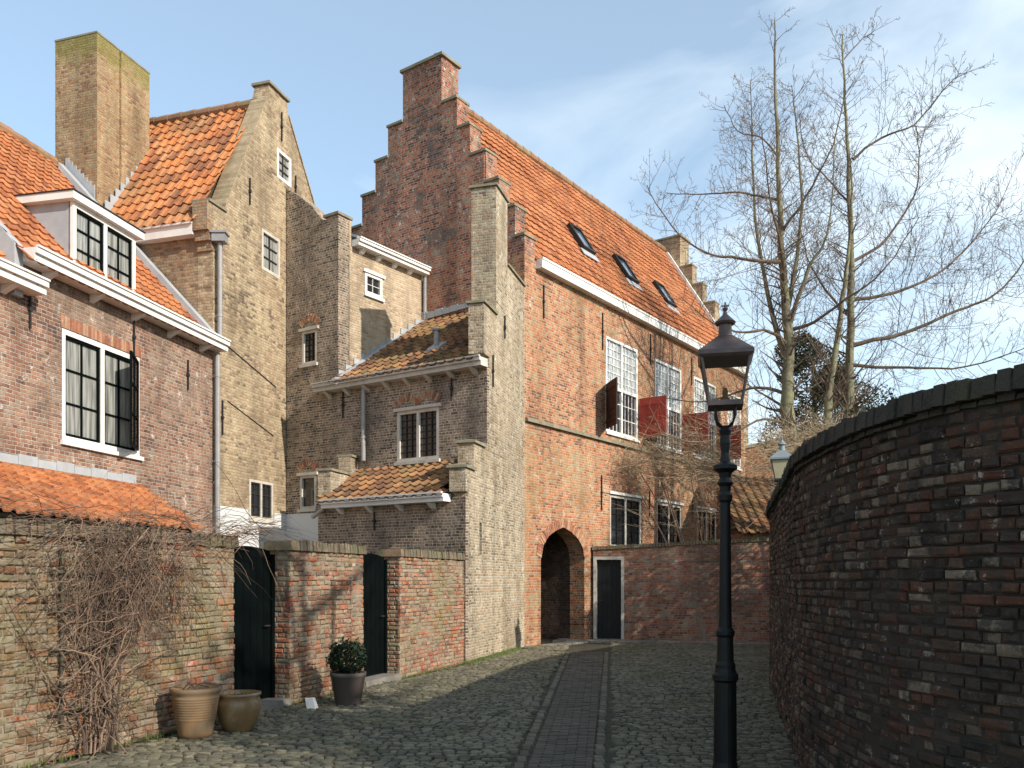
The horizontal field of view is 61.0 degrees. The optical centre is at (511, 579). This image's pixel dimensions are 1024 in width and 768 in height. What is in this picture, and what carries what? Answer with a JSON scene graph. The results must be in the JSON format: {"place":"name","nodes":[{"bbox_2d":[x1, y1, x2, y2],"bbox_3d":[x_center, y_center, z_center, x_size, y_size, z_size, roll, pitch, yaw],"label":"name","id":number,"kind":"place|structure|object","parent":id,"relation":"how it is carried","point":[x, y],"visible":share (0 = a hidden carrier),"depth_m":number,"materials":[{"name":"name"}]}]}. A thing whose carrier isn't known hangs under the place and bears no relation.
{"place":"outdoors","nodes":[
{"label":"outdoors","id":0,"kind":"place"},
{"bbox_2d":[0,250,50,518],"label":"neighbouring house","id":1,"kind":"structure","parent":0,"point":[13,276],"depth_m":13.08,"materials":[{"name":"brick"}]},
{"bbox_2d":[27,639,800,767],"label":"lane","id":2,"kind":"structure","parent":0,"point":[594,647],"depth_m":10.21,"materials":[{"name":"stone"}]},
{"bbox_2d":[0,452,204,533],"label":"lean to","id":3,"kind":"object","parent":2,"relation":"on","point":[25,470],"visible":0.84,"depth_m":13.10,"materials":[{"name":"orange tile"}]},
{"bbox_2d":[167,681,222,739],"bbox_3d":[-3.218,1.318,8.845,0.534,0.565,0.524,0,0,0],"label":"plant pot","id":4,"kind":"object","parent":2,"relation":"on","point":[194,705],"visible":1,"depth_m":8.69,"materials":[{"name":"ceramic"}]},
{"bbox_2d":[0,518,464,767],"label":"garden wall","id":5,"kind":"structure","parent":2,"relation":"on","point":[399,613],"depth_m":10.58,"materials":[{"name":"brick"}]},
{"bbox_2d":[0,458,327,767],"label":"climbing plant","id":6,"kind":"object","parent":5,"relation":"attached to","point":[105,687],"visible":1,"depth_m":8.01,"materials":[{"name":"brown plant"}]},
{"bbox_2d":[233,546,270,698],"bbox_3d":[-3.263,0.541,10.692,0.125,1.919,0.972,0,0,19],"label":"door","id":7,"kind":"structure","parent":5,"relation":"in","point":[251,615],"depth_m":10.80,"materials":[{"name":"green paint"}]},
{"bbox_2d":[363,553,384,676],"bbox_3d":[-2.246,0.541,13.599,0.125,1.919,1.032,0,0,19],"label":"door","id":8,"kind":"structure","parent":5,"relation":"in","point":[373,564],"depth_m":13.75,"materials":[{"name":"green paint"}]},
{"bbox_2d":[217,690,260,732],"bbox_3d":[-2.900,1.391,9.220,0.470,0.417,0.467,0,0,0],"label":"plant pot","id":9,"kind":"object","parent":2,"relation":"on","point":[238,710],"visible":0.95,"depth_m":9.05,"materials":[{"name":"brown ceramic"}]},
{"bbox_2d":[1,647,525,767],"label":"grass","id":10,"kind":"structure","parent":2,"relation":"on","point":[491,656],"depth_m":14.08,"materials":[{"name":"green plant"}]},
{"bbox_2d":[305,697,317,708],"bbox_3d":[-2.498,1.530,10.833,0.167,0.140,0.093,0,0,17],"label":"stone block","id":11,"kind":"object","parent":2,"relation":"on","point":[311,702],"depth_m":10.81,"materials":[{"name":"white stone"}]},
{"bbox_2d":[325,637,366,705],"bbox_3d":[-2.116,1.159,11.152,0.540,0.883,0.526,0,0,0],"label":"plant pot","id":12,"kind":"object","parent":2,"relation":"on","point":[348,679],"visible":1,"depth_m":11.00,"materials":[{"name":"grey ceramic"}]},
{"bbox_2d":[38,663,787,767],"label":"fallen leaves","id":13,"kind":"object","parent":2,"relation":"on","point":[455,674],"visible":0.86,"depth_m":9.43,"materials":[{"name":"brown plant"}]},
{"bbox_2d":[311,182,525,664],"bbox_3d":[-1.795,-3.425,19.919,5.265,10.151,5.183,0,0,33],"label":"brick annex","id":14,"kind":"object","parent":2,"relation":"on","point":[431,435],"visible":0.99,"depth_m":18.64,"materials":[{"name":"beige brick"}]},
{"bbox_2d":[393,402,441,465],"bbox_3d":[-2.047,-3.160,18.971,1.320,1.260,0.150,0,0,33],"label":"window","id":15,"kind":"structure","parent":14,"relation":"in","point":[417,426],"depth_m":18.96,"materials":[{"name":"beige paint"}]},
{"bbox_2d":[514,652,608,767],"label":"kerb","id":16,"kind":"structure","parent":2,"relation":"on","point":[599,756],"depth_m":9.82,"materials":[{"name":"stone"}]},
{"bbox_2d":[592,538,770,641],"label":"garden wall","id":17,"kind":"structure","parent":2,"relation":"on","point":[660,591],"depth_m":22.75,"materials":[{"name":"red brick"}]},
{"bbox_2d":[597,560,620,638],"bbox_3d":[2.606,0.515,23.288,0.651,2.110,0.102,0,0,14],"label":"door","id":18,"kind":"structure","parent":17,"relation":"in","point":[608,571],"depth_m":23.30,"materials":[{"name":"black paint"}]},
{"bbox_2d":[604,395,790,542],"bbox_3d":[5.041,-1.754,24.195,6.153,6.732,3.694,0,0,0],"label":"rambling shrub","id":19,"kind":"object","parent":2,"relation":"on","point":[690,472],"visible":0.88,"depth_m":24.20,"materials":[{"name":"brown plant"}]},
{"bbox_2d":[698,302,753,767],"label":"street lamp","id":20,"kind":"object","parent":2,"relation":"on","point":[725,348],"visible":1,"depth_m":6.95,"materials":[{"name":"black metal"}]},
{"bbox_2d":[770,437,790,483],"bbox_3d":[5.060,-0.552,16.300,0.428,4.305,0.428,0,0,18],"label":"street lamp","id":21,"kind":"object","parent":2,"relation":"on","point":[779,459],"visible":0.23,"depth_m":16.18,"materials":[{"name":"white glass"}]},
{"bbox_2d":[850,404,868,416],"bbox_3d":[7.844,-1.187,19.224,1.822,5.575,3.585,0,0,36],"label":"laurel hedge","id":22,"kind":"object","parent":2,"relation":"on","point":[855,411],"depth_m":19.55,"materials":[{"name":"green plant"}]},
{"bbox_2d":[766,363,1023,767],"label":"garden wall","id":23,"kind":"structure","parent":2,"relation":"on","point":[896,587],"depth_m":5.22,"materials":[{"name":"brick"}]},
{"bbox_2d":[0,0,1023,444],"label":"sky","id":24,"kind":"structure","parent":0,"point":[587,87],"materials":[{"name":"blue"}]},
{"bbox_2d":[527,652,603,767],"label":"path","id":25,"kind":"structure","parent":0,"point":[567,737],"depth_m":9.96,"materials":[{"name":"grey stone"}]},
{"bbox_2d":[539,638,769,645],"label":"pavement","id":26,"kind":"structure","parent":0,"point":[560,641],"depth_m":22.33,"materials":[{"name":"grey stone"}]},
{"bbox_2d":[731,385,881,528],"bbox_3d":[7.430,-1.494,20.102,4.687,6.207,8.132,0,0,21],"label":"rambling shrub","id":27,"kind":"object","parent":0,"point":[793,443],"visible":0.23,"depth_m":20.56,"materials":[{"name":"brown plant"}]},
{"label":"ground","id":28,"kind":"structure","parent":0,"visible":0},
{"bbox_2d":[0,122,230,533],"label":"terraced house","id":29,"kind":"structure","parent":28,"relation":"on","point":[117,345],"depth_m":15.52,"materials":[{"name":"brick"}]},
{"bbox_2d":[60,328,143,460],"bbox_3d":[-6.956,-3.165,15.123,0.533,1.910,2.070,0,0,13],"label":"window","id":30,"kind":"structure","parent":29,"relation":"in","point":[100,381],"depth_m":15.10,"materials":[{"name":"white paint"}]},
{"bbox_2d":[54,31,314,548],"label":"pointed gable house","id":31,"kind":"structure","parent":28,"relation":"on","point":[198,196],"depth_m":19.66,"materials":[{"name":"brick"}]},
{"bbox_2d":[249,479,275,523],"bbox_3d":[-5.838,-1.815,20.228,0.140,0.970,1.050,0,0,17],"label":"window","id":32,"kind":"structure","parent":31,"relation":"in","point":[262,500],"depth_m":20.20,"materials":[{"name":"beige paint"}]},
{"bbox_2d":[262,228,279,278],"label":"window","id":33,"kind":"structure","parent":31,"relation":"in","point":[270,244],"depth_m":20.70,"materials":[{"name":"beige paint"}]},
{"bbox_2d":[277,148,290,186],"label":"window","id":34,"kind":"structure","parent":31,"relation":"in","point":[283,161],"depth_m":21.18,"materials":[{"name":"white paint"}]},
{"bbox_2d":[286,188,431,540],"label":"wing","id":35,"kind":"structure","parent":31,"relation":"on","point":[346,303],"depth_m":20.86,"materials":[{"name":"beige brick"}]},
{"bbox_2d":[296,471,317,511],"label":"window","id":36,"kind":"structure","parent":35,"relation":"in","point":[307,479],"depth_m":20.86,"materials":[{"name":"beige paint"}]},
{"bbox_2d":[298,325,318,367],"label":"window","id":37,"kind":"structure","parent":35,"relation":"in","point":[309,334],"depth_m":20.83,"materials":[{"name":"beige paint"}]},
{"bbox_2d":[363,268,385,302],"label":"window","id":38,"kind":"structure","parent":35,"relation":"in","point":[373,280],"depth_m":21.23,"materials":[{"name":"white paint"}]},
{"bbox_2d":[351,51,749,646],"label":"stepped gable house","id":39,"kind":"structure","parent":28,"relation":"on","point":[607,334],"depth_m":23.41,"materials":[{"name":"brick"}]},
{"bbox_2d":[605,335,639,442],"bbox_3d":[3.130,-5.395,24.788,0.160,2.730,1.980,0,0,36],"label":"window","id":40,"kind":"structure","parent":39,"relation":"in","point":[621,359],"depth_m":25.00,"materials":[{"name":"white paint"}]},
{"bbox_2d":[609,491,643,544],"bbox_3d":[3.259,-1.685,24.985,0.160,1.570,2.050,0,0,36],"label":"window","id":41,"kind":"structure","parent":39,"relation":"in","point":[624,534],"depth_m":24.95,"materials":[{"name":"beige paint"}]},
{"bbox_2d":[655,358,680,453],"bbox_3d":[4.888,-5.395,27.243,0.160,2.730,2.000,0,0,36],"label":"window","id":42,"kind":"structure","parent":39,"relation":"in","point":[662,368],"depth_m":27.45,"materials":[{"name":"white paint"}]},
{"bbox_2d":[657,499,683,542],"bbox_3d":[4.927,-1.685,27.314,0.160,1.570,1.940,0,0,36],"label":"window","id":43,"kind":"structure","parent":39,"relation":"in","point":[670,537],"depth_m":27.27,"materials":[{"name":"beige paint"}]},
{"bbox_2d":[694,376,715,463],"bbox_3d":[6.550,-5.395,29.565,0.160,2.730,1.950,0,0,36],"label":"window","id":44,"kind":"structure","parent":39,"relation":"in","point":[702,405],"depth_m":29.55,"materials":[{"name":"white paint"}]},
{"bbox_2d":[696,506,716,541],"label":"window","id":45,"kind":"structure","parent":39,"relation":"in","point":[708,537],"depth_m":29.76,"materials":[{"name":"beige paint"}]},
{"bbox_2d":[728,392,742,470],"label":"window","id":46,"kind":"structure","parent":39,"relation":"in","point":[738,414],"depth_m":32.02,"materials":[{"name":"white paint"}]},
{"bbox_2d":[714,476,776,541],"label":"outbuilding","id":47,"kind":"structure","parent":28,"relation":"on","point":[758,528],"depth_m":26.75,"materials":[{"name":"brown tile"}]},
{"bbox_2d":[745,432,811,478],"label":"brick wall","id":48,"kind":"structure","parent":28,"relation":"on","point":[753,457],"depth_m":32.55,"materials":[{"name":"brick"}]},
{"bbox_2d":[628,6,944,499],"bbox_3d":[6.915,-7.128,23.458,7.963,17.680,5.805,0,0,0],"label":"bare tree","id":49,"kind":"object","parent":28,"relation":"on","point":[786,344],"visible":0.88,"depth_m":23.74,"materials":[{"name":"brown plant"}]},
{"bbox_2d":[757,330,896,457],"bbox_3d":[10.581,-3.228,28.241,5.212,9.661,3.417,0,0,-28],"label":"evergreen tree","id":50,"kind":"object","parent":28,"relation":"on","point":[812,398],"visible":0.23,"depth_m":27.63,"materials":[{"name":"green plant"}]},
{"bbox_2d":[795,133,882,428],"bbox_3d":[8.759,-5.152,23.648,2.537,13.742,2.058,0,0,0],"label":"bare tree","id":51,"kind":"object","parent":28,"relation":"on","point":[829,382],"visible":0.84,"depth_m":23.55,"materials":[{"name":"brown plant"}]},
{"bbox_2d":[764,9,1023,425],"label":"bare tree","id":52,"kind":"object","parent":28,"relation":"on","point":[849,356],"visible":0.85,"depth_m":23.91,"materials":[{"name":"brown plant"}]}
]}

